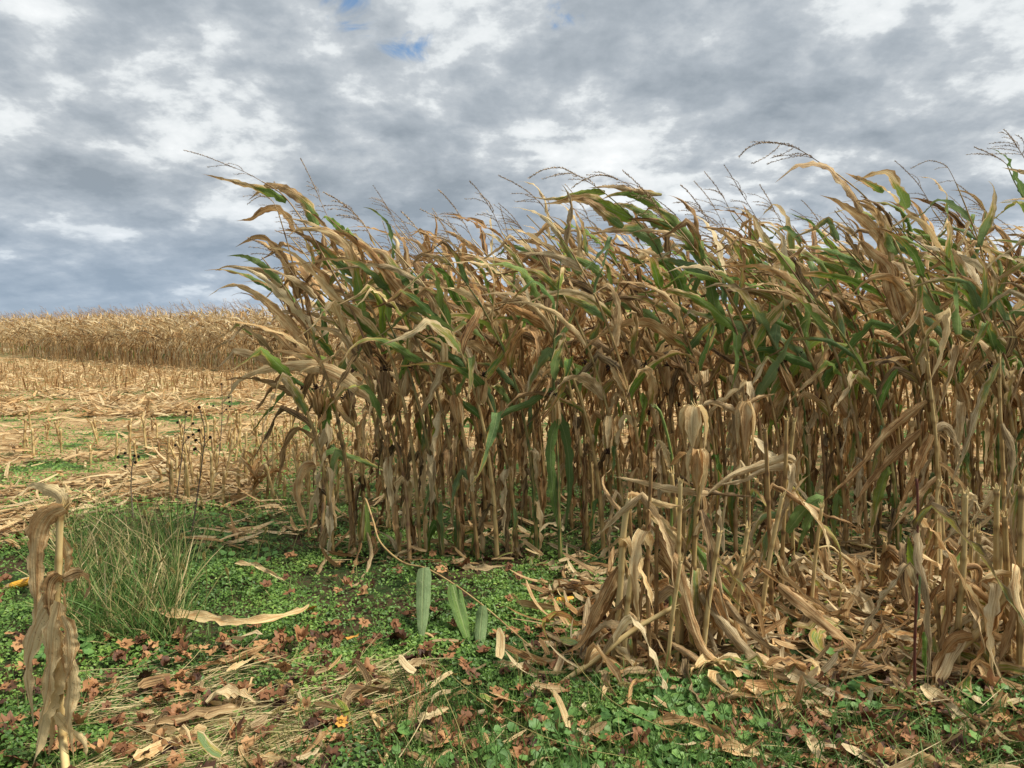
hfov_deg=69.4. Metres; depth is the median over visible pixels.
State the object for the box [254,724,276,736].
maple leaf
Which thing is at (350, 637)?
maple leaf
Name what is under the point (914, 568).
stalk
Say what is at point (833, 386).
corn plant
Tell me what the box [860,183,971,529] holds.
corn plant
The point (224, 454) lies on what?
corn stub
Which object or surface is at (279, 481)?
corn stub
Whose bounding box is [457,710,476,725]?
maple leaf
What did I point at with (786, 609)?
fallen corn leaf
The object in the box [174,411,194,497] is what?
dry weed
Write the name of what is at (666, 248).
corn plant
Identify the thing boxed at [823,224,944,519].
corn plant
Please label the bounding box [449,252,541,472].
corn plant
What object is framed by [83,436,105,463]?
corn stub
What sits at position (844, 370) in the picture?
corn plant
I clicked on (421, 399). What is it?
corn plant
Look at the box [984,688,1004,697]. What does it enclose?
maple leaf
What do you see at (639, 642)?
broken corn stalk
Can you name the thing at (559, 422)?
corn plant
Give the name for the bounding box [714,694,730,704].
maple leaf
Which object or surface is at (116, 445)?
corn stub
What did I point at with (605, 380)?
corn plant
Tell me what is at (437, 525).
corn plant
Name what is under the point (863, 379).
corn plant
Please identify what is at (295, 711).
foxtail
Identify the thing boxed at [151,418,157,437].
corn stub
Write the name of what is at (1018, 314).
corn plant
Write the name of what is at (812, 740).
fallen corn leaf
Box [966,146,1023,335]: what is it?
corn plant
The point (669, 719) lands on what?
fallen corn leaf
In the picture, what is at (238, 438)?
corn stub
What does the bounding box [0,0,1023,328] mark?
sky
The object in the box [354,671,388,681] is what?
foxtail
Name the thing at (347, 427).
corn stub
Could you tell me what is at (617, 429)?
corn plant
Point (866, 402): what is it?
corn plant
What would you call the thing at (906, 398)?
corn plant
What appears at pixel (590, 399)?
corn plant
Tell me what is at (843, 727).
maple leaf
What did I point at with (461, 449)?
corn plant
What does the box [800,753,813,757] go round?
maple leaf
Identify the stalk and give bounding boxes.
[22,482,90,767]
[559,560,631,695]
[562,469,681,673]
[563,603,679,696]
[601,459,676,668]
[614,401,746,654]
[621,559,663,656]
[628,509,692,663]
[629,523,735,678]
[640,504,789,598]
[645,497,821,666]
[652,404,753,615]
[665,553,745,684]
[667,466,753,643]
[669,476,683,660]
[689,587,790,654]
[696,523,781,661]
[697,549,747,650]
[703,392,824,578]
[708,416,861,610]
[734,521,832,665]
[747,424,863,605]
[749,490,786,631]
[773,415,846,648]
[774,552,825,612]
[795,545,877,611]
[806,502,841,606]
[840,470,1023,688]
[848,569,1023,711]
[867,579,1015,663]
[876,536,921,606]
[898,542,965,629]
[908,486,996,676]
[922,476,987,591]
[935,522,1004,636]
[944,484,1015,691]
[953,524,1023,677]
[979,480,1023,681]
[984,508,1015,660]
[984,538,1016,632]
[1023,540,1023,589]
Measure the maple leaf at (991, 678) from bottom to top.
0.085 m
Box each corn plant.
[185,150,437,560]
[197,322,334,554]
[205,269,364,529]
[210,192,396,535]
[210,452,293,496]
[230,254,357,551]
[248,238,402,557]
[251,300,376,524]
[261,222,396,530]
[263,265,384,503]
[274,181,427,555]
[275,230,404,498]
[276,217,412,529]
[285,204,465,556]
[300,158,436,520]
[303,232,400,477]
[304,242,450,557]
[306,249,429,477]
[319,237,445,504]
[321,221,522,559]
[322,191,484,559]
[323,234,477,524]
[333,229,518,522]
[334,498,535,651]
[344,250,425,499]
[349,320,438,460]
[352,303,445,488]
[354,185,487,504]
[366,260,472,468]
[366,275,418,473]
[368,275,469,503]
[370,288,520,559]
[376,221,475,485]
[385,206,484,473]
[386,322,443,445]
[390,321,445,471]
[392,230,516,489]
[395,219,497,468]
[396,211,507,516]
[399,235,545,527]
[400,283,498,468]
[402,268,478,440]
[404,240,550,558]
[409,228,495,482]
[410,230,532,503]
[420,208,611,556]
[420,231,546,506]
[422,208,546,529]
[429,238,516,468]
[432,189,576,528]
[436,180,591,553]
[439,236,511,443]
[440,276,503,437]
[441,230,546,478]
[444,218,529,484]
[447,253,599,531]
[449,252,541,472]
[454,271,517,459]
[456,285,536,438]
[465,264,537,446]
[468,206,619,506]
[472,225,629,558]
[472,243,583,485]
[475,238,574,497]
[480,276,560,470]
[481,275,555,450]
[482,243,591,487]
[484,269,550,440]
[486,235,568,422]
[486,259,578,561]
[487,184,698,556]
[493,204,639,491]
[494,242,620,521]
[498,203,611,503]
[498,221,622,483]
[498,249,605,484]
[500,175,689,515]
[502,207,669,535]
[502,256,595,426]
[509,181,644,528]
[516,275,574,460]
[519,258,628,472]
[521,285,599,458]
[529,166,715,524]
[532,232,645,483]
[540,235,620,449]
[542,235,625,459]
[548,308,586,472]
[550,228,644,453]
[550,240,604,458]
[551,224,679,497]
[554,237,655,495]
[561,184,670,492]
[563,237,667,471]
[566,243,689,501]
[572,171,770,553]
[572,234,684,468]
[573,209,713,528]
[577,221,654,460]
[583,270,632,453]
[587,259,637,435]
[588,210,689,477]
[589,237,685,458]
[589,278,668,483]
[590,203,714,504]
[591,240,685,386]
[593,247,754,554]
[594,283,653,450]
[600,222,732,526]
[600,266,675,446]
[609,252,718,454]
[615,220,772,528]
[615,235,711,399]
[618,172,810,556]
[626,201,739,486]
[628,195,805,556]
[631,245,729,447]
[632,239,722,463]
[634,206,815,554]
[634,245,715,450]
[639,268,746,495]
[643,269,727,444]
[647,196,777,523]
[650,239,759,510]
[650,254,741,459]
[650,298,702,438]
[657,233,782,500]
[661,243,763,490]
[666,283,755,460]
[668,185,823,518]
[677,240,763,412]
[685,211,851,548]
[686,226,855,552]
[688,268,783,455]
[689,204,838,499]
[690,239,788,485]
[692,222,859,524]
[694,181,797,459]
[698,171,828,498]
[699,205,827,474]
[700,226,814,482]
[708,244,794,461]
[712,165,864,525]
[715,231,820,491]
[718,207,881,556]
[729,274,804,472]
[731,269,815,455]
[731,270,768,415]
[739,141,961,559]
[744,218,866,505]
[749,268,901,549]
[751,184,884,527]
[762,215,878,501]
[763,200,947,532]
[764,260,835,457]
[766,234,845,474]
[775,213,905,515]
[775,282,827,462]
[776,238,872,441]
[776,280,873,485]
[778,219,871,473]
[790,209,903,501]
[796,255,849,472]
[796,314,818,449]
[800,201,928,504]
[801,210,928,527]
[802,312,829,449]
[804,255,892,484]
[804,263,886,461]
[805,249,949,487]
[806,230,911,472]
[820,254,906,479]
[822,294,869,431]
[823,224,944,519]
[823,357,974,562]
[825,202,1000,525]
[825,218,953,505]
[828,282,907,459]
[837,207,943,482]
[838,279,893,456]
[839,234,954,460]
[840,199,976,552]
[843,248,929,456]
[848,289,895,433]
[859,260,931,470]
[859,261,950,457]
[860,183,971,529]
[861,195,1023,494]
[865,260,964,458]
[869,218,977,484]
[871,221,1007,527]
[873,248,990,466]
[882,203,997,504]
[886,308,963,447]
[888,201,1018,550]
[895,160,1023,490]
[898,200,988,502]
[898,253,1004,443]
[900,202,1022,483]
[908,160,1018,523]
[909,245,1023,477]
[912,198,1023,391]
[915,246,975,470]
[916,225,997,466]
[916,240,1023,479]
[923,198,1023,469]
[933,208,1022,483]
[935,283,990,454]
[938,212,1022,458]
[939,227,1023,335]
[940,203,1023,339]
[944,196,1022,349]
[947,352,1016,551]
[952,220,1023,471]
[956,183,1023,388]
[963,195,1023,355]
[965,254,1023,340]
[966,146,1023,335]
[968,238,1019,301]
[979,252,1023,456]
[985,239,1023,376]
[987,129,1023,261]
[989,226,1023,258]
[994,216,1022,283]
[997,224,1023,388]
[1007,233,1023,346]
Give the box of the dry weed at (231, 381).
[228,355,237,405]
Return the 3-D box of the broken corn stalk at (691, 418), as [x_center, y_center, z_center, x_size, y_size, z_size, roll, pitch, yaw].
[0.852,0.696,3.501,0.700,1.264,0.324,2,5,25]
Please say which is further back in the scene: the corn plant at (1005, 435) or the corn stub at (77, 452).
the corn stub at (77, 452)
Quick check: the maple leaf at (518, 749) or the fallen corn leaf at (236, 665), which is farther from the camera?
the fallen corn leaf at (236, 665)
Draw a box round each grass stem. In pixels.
[419,646,468,767]
[431,655,635,758]
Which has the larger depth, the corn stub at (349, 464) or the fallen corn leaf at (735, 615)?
the corn stub at (349, 464)
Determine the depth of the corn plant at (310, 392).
5.67 m
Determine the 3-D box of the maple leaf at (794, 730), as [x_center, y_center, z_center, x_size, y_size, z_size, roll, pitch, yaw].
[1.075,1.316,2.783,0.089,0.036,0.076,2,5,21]
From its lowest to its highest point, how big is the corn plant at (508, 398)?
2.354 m
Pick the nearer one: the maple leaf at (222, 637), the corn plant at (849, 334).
the maple leaf at (222, 637)
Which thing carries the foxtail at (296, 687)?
on the ground at (380, 587)
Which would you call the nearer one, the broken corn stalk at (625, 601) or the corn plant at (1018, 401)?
the broken corn stalk at (625, 601)
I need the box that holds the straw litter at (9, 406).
[0,355,1022,580]
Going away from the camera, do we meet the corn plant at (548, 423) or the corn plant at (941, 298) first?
the corn plant at (941, 298)
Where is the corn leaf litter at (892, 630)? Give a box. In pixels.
[114,474,1023,767]
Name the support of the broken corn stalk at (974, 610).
on the corn leaf litter at (892, 630)
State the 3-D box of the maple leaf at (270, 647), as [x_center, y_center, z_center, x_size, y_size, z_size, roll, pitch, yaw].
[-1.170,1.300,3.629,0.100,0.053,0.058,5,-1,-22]
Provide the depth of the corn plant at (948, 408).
8.08 m
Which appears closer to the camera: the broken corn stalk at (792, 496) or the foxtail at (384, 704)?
the foxtail at (384, 704)
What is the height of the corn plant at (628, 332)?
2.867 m
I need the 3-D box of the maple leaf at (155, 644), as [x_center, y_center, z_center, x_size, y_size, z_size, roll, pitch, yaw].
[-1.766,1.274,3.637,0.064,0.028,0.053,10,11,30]
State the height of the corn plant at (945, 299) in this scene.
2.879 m
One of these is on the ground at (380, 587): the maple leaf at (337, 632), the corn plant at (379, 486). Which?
the corn plant at (379, 486)
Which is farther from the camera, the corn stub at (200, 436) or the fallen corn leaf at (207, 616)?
the corn stub at (200, 436)
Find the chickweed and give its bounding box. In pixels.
[0,376,1023,767]
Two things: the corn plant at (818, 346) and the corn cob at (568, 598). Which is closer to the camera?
the corn cob at (568, 598)
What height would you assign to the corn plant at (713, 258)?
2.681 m
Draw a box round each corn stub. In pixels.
[12,415,26,455]
[21,409,35,432]
[31,426,49,462]
[42,419,51,439]
[44,429,62,454]
[54,421,62,440]
[76,443,93,462]
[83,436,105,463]
[88,417,97,436]
[89,421,103,447]
[108,433,121,460]
[125,435,140,462]
[127,415,139,452]
[128,425,136,465]
[138,412,149,429]
[142,419,147,452]
[146,436,162,454]
[150,463,162,486]
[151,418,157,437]
[151,460,173,495]
[160,437,173,449]
[161,437,181,472]
[163,439,175,456]
[164,456,183,475]
[167,455,183,488]
[167,463,174,500]
[168,441,190,474]
[177,419,184,442]
[178,435,181,473]
[180,463,189,497]
[181,436,188,461]
[183,435,198,484]
[184,456,190,495]
[186,404,193,430]
[189,470,207,489]
[196,442,206,486]
[198,426,218,463]
[202,407,216,426]
[204,464,220,491]
[205,437,217,468]
[205,450,228,483]
[206,453,213,499]
[207,422,210,446]
[213,417,222,449]
[213,428,221,450]
[213,441,225,468]
[213,448,226,465]
[218,439,240,478]
[221,462,240,503]
[221,464,246,504]
[223,410,231,432]
[225,420,232,444]
[225,424,242,453]
[228,427,240,461]
[229,432,232,460]
[232,418,236,445]
[234,419,241,452]
[235,448,243,486]
[239,414,241,437]
[240,449,264,495]
[242,448,261,486]
[243,450,261,480]
[245,432,256,474]
[246,423,260,447]
[251,418,260,446]
[256,449,262,481]
[260,423,268,464]
[260,463,276,501]
[263,436,271,467]
[265,461,278,497]
[270,420,281,451]
[270,448,290,501]
[270,475,287,503]
[273,430,278,463]
[274,425,282,447]
[275,451,295,488]
[276,440,299,464]
[282,427,292,473]
[288,439,307,476]
[290,451,310,488]
[292,448,303,500]
[297,424,304,446]
[299,435,309,458]
[299,453,309,504]
[300,451,306,490]
[308,431,314,471]
[315,415,321,431]
[328,471,343,502]
[330,424,336,447]
[332,426,348,445]
[337,438,349,465]
[341,422,349,444]
[343,465,365,503]
[348,447,365,477]
[348,458,357,470]
[350,430,355,445]
[360,427,373,459]
[361,435,367,455]
[361,452,376,461]
[362,431,368,456]
[364,472,377,500]
[368,434,373,453]
[372,456,377,481]
[374,463,395,476]
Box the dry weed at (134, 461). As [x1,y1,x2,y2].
[116,452,139,517]
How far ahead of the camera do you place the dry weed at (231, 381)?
14.95 m
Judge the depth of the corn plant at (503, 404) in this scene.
6.59 m
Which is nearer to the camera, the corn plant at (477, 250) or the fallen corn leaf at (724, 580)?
the fallen corn leaf at (724, 580)
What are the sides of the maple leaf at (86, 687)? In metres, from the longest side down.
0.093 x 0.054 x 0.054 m
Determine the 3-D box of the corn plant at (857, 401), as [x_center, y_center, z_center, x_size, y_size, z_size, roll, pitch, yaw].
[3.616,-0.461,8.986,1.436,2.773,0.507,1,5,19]
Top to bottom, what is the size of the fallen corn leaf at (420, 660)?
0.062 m
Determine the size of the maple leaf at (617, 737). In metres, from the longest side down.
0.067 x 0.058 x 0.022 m
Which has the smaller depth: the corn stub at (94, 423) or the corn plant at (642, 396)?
the corn plant at (642, 396)
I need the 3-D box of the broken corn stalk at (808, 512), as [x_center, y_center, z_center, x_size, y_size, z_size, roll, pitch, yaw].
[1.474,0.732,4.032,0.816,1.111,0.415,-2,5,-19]
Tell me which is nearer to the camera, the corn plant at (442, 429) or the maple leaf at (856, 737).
the maple leaf at (856, 737)
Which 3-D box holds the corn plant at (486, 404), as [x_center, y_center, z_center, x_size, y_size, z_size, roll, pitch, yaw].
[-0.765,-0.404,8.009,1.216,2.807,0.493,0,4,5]
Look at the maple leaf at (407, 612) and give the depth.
4.10 m
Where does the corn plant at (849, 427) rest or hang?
on the ground at (380, 587)
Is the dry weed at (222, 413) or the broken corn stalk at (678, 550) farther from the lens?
the dry weed at (222, 413)
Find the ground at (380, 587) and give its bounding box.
[0,329,1023,767]
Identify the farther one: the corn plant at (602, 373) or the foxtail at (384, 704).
the corn plant at (602, 373)
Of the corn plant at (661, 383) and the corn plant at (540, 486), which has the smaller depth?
the corn plant at (540, 486)
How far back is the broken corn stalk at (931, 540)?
4.57 m
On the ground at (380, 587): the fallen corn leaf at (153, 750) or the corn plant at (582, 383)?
the corn plant at (582, 383)
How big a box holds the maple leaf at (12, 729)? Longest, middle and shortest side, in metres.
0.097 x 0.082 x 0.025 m
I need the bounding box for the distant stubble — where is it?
[0,353,1022,392]
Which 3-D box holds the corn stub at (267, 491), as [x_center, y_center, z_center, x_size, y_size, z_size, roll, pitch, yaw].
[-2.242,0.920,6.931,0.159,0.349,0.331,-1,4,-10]
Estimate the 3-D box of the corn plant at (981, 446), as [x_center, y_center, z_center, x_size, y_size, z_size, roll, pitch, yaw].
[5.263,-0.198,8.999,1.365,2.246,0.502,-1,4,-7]
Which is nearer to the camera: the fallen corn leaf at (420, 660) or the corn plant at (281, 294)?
the fallen corn leaf at (420, 660)
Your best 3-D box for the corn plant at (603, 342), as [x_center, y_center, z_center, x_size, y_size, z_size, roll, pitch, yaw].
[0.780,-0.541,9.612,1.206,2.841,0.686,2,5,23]
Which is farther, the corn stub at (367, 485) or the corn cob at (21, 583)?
the corn stub at (367, 485)
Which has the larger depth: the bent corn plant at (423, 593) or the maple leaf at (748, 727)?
the bent corn plant at (423, 593)
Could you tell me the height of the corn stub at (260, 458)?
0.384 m
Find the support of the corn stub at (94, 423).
on the ground at (380, 587)
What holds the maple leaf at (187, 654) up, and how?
on the chickweed
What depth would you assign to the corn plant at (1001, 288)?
5.81 m
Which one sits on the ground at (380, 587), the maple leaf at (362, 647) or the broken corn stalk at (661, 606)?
the broken corn stalk at (661, 606)
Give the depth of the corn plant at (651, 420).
9.63 m
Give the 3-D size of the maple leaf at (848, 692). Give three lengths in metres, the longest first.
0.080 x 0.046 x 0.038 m
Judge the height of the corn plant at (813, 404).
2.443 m
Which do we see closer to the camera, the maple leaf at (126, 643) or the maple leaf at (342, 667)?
the maple leaf at (342, 667)
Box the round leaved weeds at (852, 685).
[34,511,1023,767]
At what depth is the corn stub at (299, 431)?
10.02 m
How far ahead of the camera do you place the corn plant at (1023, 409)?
8.89 m
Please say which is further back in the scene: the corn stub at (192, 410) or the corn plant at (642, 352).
the corn stub at (192, 410)
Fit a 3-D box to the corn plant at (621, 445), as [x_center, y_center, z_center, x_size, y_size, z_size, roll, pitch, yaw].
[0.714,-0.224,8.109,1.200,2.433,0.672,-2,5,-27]
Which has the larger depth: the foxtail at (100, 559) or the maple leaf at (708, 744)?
the foxtail at (100, 559)
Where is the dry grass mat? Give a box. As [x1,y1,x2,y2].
[0,635,1022,767]
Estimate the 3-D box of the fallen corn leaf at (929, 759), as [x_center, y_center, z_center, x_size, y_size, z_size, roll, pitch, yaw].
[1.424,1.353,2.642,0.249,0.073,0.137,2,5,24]
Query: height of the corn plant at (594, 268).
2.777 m
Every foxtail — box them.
[73,543,86,590]
[98,556,102,605]
[158,522,169,576]
[202,553,206,628]
[225,567,236,629]
[248,508,258,561]
[248,527,267,600]
[272,704,308,715]
[274,679,297,700]
[288,707,308,717]
[293,683,299,690]
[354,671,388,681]
[376,701,398,717]
[391,711,407,719]
[514,654,519,683]
[537,579,551,601]
[567,715,573,729]
[580,715,600,767]
[596,681,629,702]
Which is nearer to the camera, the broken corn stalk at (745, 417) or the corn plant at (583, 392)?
the broken corn stalk at (745, 417)
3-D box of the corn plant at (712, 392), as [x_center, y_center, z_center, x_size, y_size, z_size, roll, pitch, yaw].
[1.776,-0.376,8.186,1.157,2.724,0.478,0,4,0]
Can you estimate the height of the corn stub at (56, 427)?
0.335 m
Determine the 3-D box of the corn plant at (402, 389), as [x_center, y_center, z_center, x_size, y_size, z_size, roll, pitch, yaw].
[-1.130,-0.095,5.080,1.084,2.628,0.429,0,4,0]
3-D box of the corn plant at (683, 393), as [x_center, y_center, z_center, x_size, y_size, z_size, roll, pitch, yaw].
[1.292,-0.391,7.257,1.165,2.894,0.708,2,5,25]
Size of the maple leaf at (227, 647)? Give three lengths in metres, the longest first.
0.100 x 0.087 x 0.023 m
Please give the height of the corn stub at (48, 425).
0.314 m
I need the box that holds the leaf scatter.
[0,523,1023,767]
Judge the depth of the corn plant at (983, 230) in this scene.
5.15 m
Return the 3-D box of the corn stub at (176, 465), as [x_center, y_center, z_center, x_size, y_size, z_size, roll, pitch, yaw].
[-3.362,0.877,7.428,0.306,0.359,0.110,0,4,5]
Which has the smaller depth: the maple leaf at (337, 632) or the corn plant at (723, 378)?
the maple leaf at (337, 632)
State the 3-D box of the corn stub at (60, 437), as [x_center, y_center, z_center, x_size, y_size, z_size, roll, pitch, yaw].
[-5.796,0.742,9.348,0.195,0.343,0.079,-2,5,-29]
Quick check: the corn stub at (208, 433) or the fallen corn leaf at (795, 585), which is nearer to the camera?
the fallen corn leaf at (795, 585)
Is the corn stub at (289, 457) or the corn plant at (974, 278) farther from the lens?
the corn stub at (289, 457)
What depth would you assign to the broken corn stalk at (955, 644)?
3.29 m
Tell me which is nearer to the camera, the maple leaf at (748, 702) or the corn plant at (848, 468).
the maple leaf at (748, 702)
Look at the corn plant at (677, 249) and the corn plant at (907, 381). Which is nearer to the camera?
the corn plant at (677, 249)
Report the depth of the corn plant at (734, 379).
5.19 m
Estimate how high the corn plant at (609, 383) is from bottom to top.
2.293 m
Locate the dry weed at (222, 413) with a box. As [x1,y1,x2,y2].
[212,383,230,462]
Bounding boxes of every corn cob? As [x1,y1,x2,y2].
[0,577,28,592]
[538,596,574,613]
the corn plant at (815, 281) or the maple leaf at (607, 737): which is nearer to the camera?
the maple leaf at (607, 737)
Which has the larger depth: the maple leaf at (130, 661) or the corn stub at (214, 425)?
the corn stub at (214, 425)
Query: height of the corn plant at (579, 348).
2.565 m
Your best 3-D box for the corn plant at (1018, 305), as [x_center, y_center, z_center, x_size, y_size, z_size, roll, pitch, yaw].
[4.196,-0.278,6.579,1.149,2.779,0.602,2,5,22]
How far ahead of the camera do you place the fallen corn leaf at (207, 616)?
3.74 m
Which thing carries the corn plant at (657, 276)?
on the ground at (380, 587)
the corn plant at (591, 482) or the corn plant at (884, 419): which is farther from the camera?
the corn plant at (884, 419)
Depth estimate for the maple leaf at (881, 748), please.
2.68 m
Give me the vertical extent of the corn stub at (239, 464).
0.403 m
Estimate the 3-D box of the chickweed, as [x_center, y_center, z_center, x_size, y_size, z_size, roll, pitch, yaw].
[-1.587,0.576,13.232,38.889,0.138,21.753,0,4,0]
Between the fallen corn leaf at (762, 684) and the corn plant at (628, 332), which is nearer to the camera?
the fallen corn leaf at (762, 684)
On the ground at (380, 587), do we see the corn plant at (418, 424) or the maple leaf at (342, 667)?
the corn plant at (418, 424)
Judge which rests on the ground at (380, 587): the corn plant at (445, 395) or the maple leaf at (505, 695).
the corn plant at (445, 395)
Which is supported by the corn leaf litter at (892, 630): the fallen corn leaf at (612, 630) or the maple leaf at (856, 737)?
the fallen corn leaf at (612, 630)
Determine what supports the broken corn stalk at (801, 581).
on the ground at (380, 587)
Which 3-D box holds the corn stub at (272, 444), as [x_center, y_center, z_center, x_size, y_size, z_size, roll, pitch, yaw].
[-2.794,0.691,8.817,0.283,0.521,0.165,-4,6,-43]
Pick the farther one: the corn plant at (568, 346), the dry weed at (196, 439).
the corn plant at (568, 346)
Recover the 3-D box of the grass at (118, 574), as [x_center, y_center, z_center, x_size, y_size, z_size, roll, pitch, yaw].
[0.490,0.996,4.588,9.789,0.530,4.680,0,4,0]
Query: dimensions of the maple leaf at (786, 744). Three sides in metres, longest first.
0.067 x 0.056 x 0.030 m
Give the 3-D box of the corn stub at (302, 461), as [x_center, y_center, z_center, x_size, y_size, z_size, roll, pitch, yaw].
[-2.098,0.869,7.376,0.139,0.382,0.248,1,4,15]
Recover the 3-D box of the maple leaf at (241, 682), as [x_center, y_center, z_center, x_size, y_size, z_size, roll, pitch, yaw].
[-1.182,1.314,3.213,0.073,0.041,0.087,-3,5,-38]
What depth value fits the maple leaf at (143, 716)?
2.96 m
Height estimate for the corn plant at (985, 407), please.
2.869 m
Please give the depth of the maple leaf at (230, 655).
3.52 m
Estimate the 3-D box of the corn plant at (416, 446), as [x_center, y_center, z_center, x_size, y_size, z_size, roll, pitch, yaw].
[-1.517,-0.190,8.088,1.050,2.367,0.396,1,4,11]
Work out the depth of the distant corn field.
32.01 m
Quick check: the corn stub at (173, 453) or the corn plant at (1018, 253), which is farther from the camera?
the corn stub at (173, 453)
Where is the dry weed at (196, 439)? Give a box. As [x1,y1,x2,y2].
[190,406,211,535]
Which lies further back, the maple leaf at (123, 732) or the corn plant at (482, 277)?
the corn plant at (482, 277)
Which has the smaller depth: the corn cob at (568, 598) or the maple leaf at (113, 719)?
the maple leaf at (113, 719)
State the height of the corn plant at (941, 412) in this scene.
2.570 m
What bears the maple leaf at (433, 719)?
on the chickweed
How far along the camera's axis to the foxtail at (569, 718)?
2.78 m
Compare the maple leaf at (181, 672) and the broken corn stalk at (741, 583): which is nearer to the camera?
the maple leaf at (181, 672)
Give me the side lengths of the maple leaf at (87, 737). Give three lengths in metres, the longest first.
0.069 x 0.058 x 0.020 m
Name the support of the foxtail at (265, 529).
on the ground at (380, 587)
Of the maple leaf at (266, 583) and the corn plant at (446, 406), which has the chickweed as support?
the maple leaf at (266, 583)
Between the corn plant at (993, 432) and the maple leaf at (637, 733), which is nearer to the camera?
the maple leaf at (637, 733)
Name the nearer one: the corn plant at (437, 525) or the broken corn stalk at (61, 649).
the broken corn stalk at (61, 649)
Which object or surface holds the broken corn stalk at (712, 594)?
on the corn leaf litter at (892, 630)
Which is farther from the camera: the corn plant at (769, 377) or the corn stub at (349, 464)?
the corn stub at (349, 464)
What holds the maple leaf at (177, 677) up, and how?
on the chickweed
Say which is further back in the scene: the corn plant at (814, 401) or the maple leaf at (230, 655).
the corn plant at (814, 401)
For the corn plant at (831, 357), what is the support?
on the ground at (380, 587)
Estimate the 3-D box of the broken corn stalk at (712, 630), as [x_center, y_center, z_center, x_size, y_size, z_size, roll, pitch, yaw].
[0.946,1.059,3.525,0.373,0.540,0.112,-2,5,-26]
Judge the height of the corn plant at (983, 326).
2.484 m
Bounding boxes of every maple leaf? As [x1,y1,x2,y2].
[0,573,11,581]
[0,724,19,732]
[11,638,22,650]
[24,659,38,668]
[28,708,42,717]
[41,737,58,753]
[68,737,89,750]
[73,708,89,723]
[75,733,91,745]
[80,680,101,692]
[87,731,113,753]
[99,675,116,686]
[103,680,119,691]
[108,718,124,727]
[109,712,122,723]
[113,741,138,757]
[114,743,127,759]
[116,638,133,648]
[117,657,135,667]
[118,730,134,736]
[131,633,146,643]
[136,708,149,721]
[137,650,150,667]
[143,692,162,702]
[148,639,158,647]
[151,676,174,693]
[152,727,167,743]
[161,678,177,687]
[166,749,188,767]
[171,669,189,678]
[172,633,184,637]
[174,669,185,676]
[174,679,190,696]
[180,733,196,742]
[182,651,191,658]
[183,674,195,681]
[194,642,209,648]
[195,665,206,668]
[205,646,217,654]
[215,632,231,641]
[224,653,238,662]
[225,644,242,649]
[228,724,246,739]
[232,717,246,725]
[237,679,248,688]
[237,681,250,689]
[241,734,256,751]
[253,639,270,645]
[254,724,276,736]
[255,682,271,700]
[259,688,277,699]
[260,579,271,586]
[263,643,283,651]
[272,651,287,659]
[273,661,291,671]
[277,626,285,632]
[284,550,297,557]
[291,697,310,715]
[294,624,308,641]
[303,735,317,747]
[329,733,342,740]
[333,587,342,592]
[333,627,342,637]
[334,733,344,747]
[335,715,348,726]
[336,662,348,675]
[346,633,359,639]
[355,646,366,652]
[355,657,375,674]
[356,585,368,594]
[359,618,370,627]
[362,638,375,644]
[391,564,402,572]
[395,690,401,697]
[401,609,415,614]
[409,682,424,693]
[418,640,435,650]
[421,669,434,681]
[428,730,450,748]
[431,715,446,731]
[436,563,447,572]
[437,730,457,739]
[443,651,454,657]
[444,548,452,553]
[446,719,464,732]
[448,645,459,650]
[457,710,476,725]
[490,693,508,700]
[490,704,504,713]
[494,716,504,723]
[505,594,513,600]
[512,734,528,745]
[513,745,529,759]
[516,682,527,690]
[517,660,531,674]
[530,713,547,719]
[553,627,567,633]
[560,679,571,687]
[570,734,590,746]
[577,716,592,724]
[578,744,593,757]
[590,731,613,740]
[609,732,622,741]
[632,726,650,745]
[693,713,707,726]
[694,693,712,704]
[701,741,714,754]
[711,713,729,724]
[713,735,725,752]
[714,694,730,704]
[732,717,742,727]
[735,713,753,719]
[738,725,751,730]
[739,700,753,708]
[758,699,777,710]
[783,636,798,643]
[784,741,797,754]
[786,726,809,738]
[800,708,822,726]
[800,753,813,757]
[811,696,828,708]
[811,708,831,718]
[814,671,827,684]
[819,725,832,738]
[823,686,843,701]
[841,724,851,733]
[842,689,859,699]
[843,730,861,745]
[864,742,877,756]
[870,742,894,762]
[877,719,897,730]
[877,724,894,740]
[881,685,895,697]
[884,747,896,757]
[900,733,923,744]
[908,720,921,736]
[940,734,948,747]
[944,715,967,722]
[946,678,956,687]
[950,723,967,735]
[977,735,1002,747]
[980,669,1000,687]
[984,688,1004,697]
[988,712,1008,721]
[992,742,1011,756]
[997,724,1010,739]
[1003,709,1012,721]
[1008,724,1023,740]
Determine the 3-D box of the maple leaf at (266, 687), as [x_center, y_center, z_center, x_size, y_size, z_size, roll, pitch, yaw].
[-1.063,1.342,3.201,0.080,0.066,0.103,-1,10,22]
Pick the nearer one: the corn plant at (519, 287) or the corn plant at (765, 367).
the corn plant at (519, 287)
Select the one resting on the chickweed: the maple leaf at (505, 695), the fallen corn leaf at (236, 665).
the maple leaf at (505, 695)
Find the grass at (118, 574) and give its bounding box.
[0,470,1023,767]
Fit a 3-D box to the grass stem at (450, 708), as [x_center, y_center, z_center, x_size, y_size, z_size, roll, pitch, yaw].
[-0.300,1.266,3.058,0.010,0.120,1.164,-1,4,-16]
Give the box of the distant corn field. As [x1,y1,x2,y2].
[0,295,1022,378]
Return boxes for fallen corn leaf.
[133,730,197,760]
[149,604,308,625]
[226,655,258,670]
[235,560,283,580]
[254,752,296,767]
[408,657,438,666]
[418,707,448,722]
[462,563,504,570]
[482,657,555,668]
[575,583,603,650]
[584,617,619,683]
[653,713,737,740]
[698,591,795,683]
[700,577,820,667]
[721,576,805,632]
[722,739,785,762]
[745,679,848,702]
[762,560,871,632]
[766,598,849,655]
[776,583,884,676]
[781,665,855,698]
[805,735,828,763]
[874,746,948,767]
[920,683,1003,762]
[952,590,1023,696]

